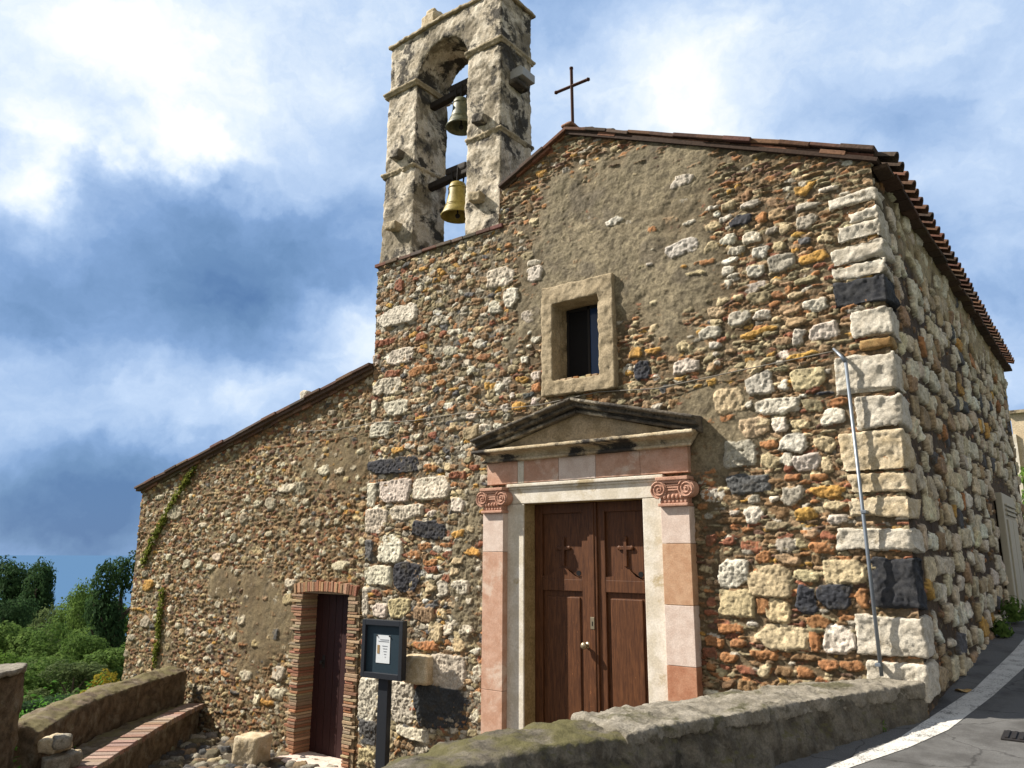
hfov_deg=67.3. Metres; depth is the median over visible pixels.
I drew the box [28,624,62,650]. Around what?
tree
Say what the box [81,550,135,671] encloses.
tree
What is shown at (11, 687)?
wall pier
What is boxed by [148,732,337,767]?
forecourt
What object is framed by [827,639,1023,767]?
road line
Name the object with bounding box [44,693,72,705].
tree
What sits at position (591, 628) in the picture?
main door
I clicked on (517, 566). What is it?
chapel
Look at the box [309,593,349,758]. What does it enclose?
annex door
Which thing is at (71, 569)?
sea
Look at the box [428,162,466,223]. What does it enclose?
bell
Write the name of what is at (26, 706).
tree
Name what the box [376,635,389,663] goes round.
paper notice
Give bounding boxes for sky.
[0,0,1023,555]
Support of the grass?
on the forecourt earth
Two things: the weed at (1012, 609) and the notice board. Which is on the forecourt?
the notice board
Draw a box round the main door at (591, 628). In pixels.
[535,500,648,722]
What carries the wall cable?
attached to the chapel
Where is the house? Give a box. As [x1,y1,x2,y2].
[1009,409,1023,500]
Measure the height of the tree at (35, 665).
2.986 m
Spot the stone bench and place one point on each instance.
(144, 742)
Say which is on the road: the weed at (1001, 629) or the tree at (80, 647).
the weed at (1001, 629)
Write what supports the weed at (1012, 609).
on the road
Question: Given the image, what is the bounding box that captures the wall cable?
[301,351,833,431]
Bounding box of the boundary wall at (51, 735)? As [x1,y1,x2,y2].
[13,666,185,767]
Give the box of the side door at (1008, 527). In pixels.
[994,492,1023,611]
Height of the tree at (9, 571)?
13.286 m
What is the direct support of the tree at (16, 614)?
on the hillside
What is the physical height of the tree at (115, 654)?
3.086 m
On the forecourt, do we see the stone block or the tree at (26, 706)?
the stone block
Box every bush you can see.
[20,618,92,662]
[21,651,76,704]
[23,659,112,701]
[1018,466,1023,503]
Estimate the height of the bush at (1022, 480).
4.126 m
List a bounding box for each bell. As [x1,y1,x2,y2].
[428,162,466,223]
[430,78,467,135]
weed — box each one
[991,618,1014,637]
[998,595,1023,622]
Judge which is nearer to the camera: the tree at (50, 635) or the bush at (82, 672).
the bush at (82, 672)
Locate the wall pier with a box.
[0,663,27,767]
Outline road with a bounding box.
[774,620,1023,767]
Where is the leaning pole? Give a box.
[833,348,883,675]
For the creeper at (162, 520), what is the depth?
15.28 m
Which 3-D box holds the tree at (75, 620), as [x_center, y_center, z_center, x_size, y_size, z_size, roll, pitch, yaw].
[-21.218,13.556,38.873,2.979,7.412,3.284,-9,-16,37]
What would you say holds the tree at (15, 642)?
on the hillside
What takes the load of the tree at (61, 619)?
on the hillside
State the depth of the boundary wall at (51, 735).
11.11 m
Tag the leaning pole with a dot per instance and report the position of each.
(879, 663)
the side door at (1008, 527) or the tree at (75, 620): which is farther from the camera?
the tree at (75, 620)
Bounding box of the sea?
[0,555,134,635]
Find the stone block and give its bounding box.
[232,731,272,765]
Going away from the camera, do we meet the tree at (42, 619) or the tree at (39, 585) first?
the tree at (42, 619)
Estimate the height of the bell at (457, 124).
0.840 m
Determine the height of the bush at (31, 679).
2.996 m
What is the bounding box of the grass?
[13,672,111,767]
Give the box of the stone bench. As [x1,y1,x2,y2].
[74,703,203,767]
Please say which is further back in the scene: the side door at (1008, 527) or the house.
the house
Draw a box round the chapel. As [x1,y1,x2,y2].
[121,0,1023,767]
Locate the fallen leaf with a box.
[955,689,971,691]
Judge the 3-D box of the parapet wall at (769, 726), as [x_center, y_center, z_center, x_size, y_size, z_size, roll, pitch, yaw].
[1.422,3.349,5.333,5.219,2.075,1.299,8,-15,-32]
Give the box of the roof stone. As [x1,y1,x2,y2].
[300,390,310,398]
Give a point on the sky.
(192, 192)
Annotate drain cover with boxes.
[1001,730,1023,742]
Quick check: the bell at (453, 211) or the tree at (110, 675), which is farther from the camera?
the tree at (110, 675)
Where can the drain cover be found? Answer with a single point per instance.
(1013, 736)
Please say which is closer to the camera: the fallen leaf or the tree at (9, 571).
the fallen leaf
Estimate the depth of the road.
6.19 m
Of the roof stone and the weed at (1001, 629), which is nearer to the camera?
the weed at (1001, 629)
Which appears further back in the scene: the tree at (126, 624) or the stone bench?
the tree at (126, 624)
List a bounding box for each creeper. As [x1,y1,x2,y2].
[138,464,197,567]
[151,587,165,667]
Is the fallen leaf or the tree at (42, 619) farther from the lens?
the tree at (42, 619)
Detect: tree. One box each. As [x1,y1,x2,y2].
[0,554,27,620]
[0,592,40,639]
[0,620,45,663]
[0,649,20,663]
[18,556,58,626]
[20,693,66,715]
[25,659,59,700]
[26,598,68,634]
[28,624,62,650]
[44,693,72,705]
[48,602,130,640]
[49,589,99,643]
[58,632,122,682]
[64,577,94,637]
[75,642,125,682]
[79,668,119,693]
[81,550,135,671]
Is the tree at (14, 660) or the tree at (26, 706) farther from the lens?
the tree at (14, 660)
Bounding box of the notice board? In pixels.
[360,618,407,767]
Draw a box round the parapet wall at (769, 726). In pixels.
[382,678,929,767]
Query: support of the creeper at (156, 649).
attached to the chapel
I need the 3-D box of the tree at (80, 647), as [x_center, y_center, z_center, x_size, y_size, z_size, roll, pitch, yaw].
[-14.266,10.238,25.958,2.581,3.617,2.389,-9,-16,37]

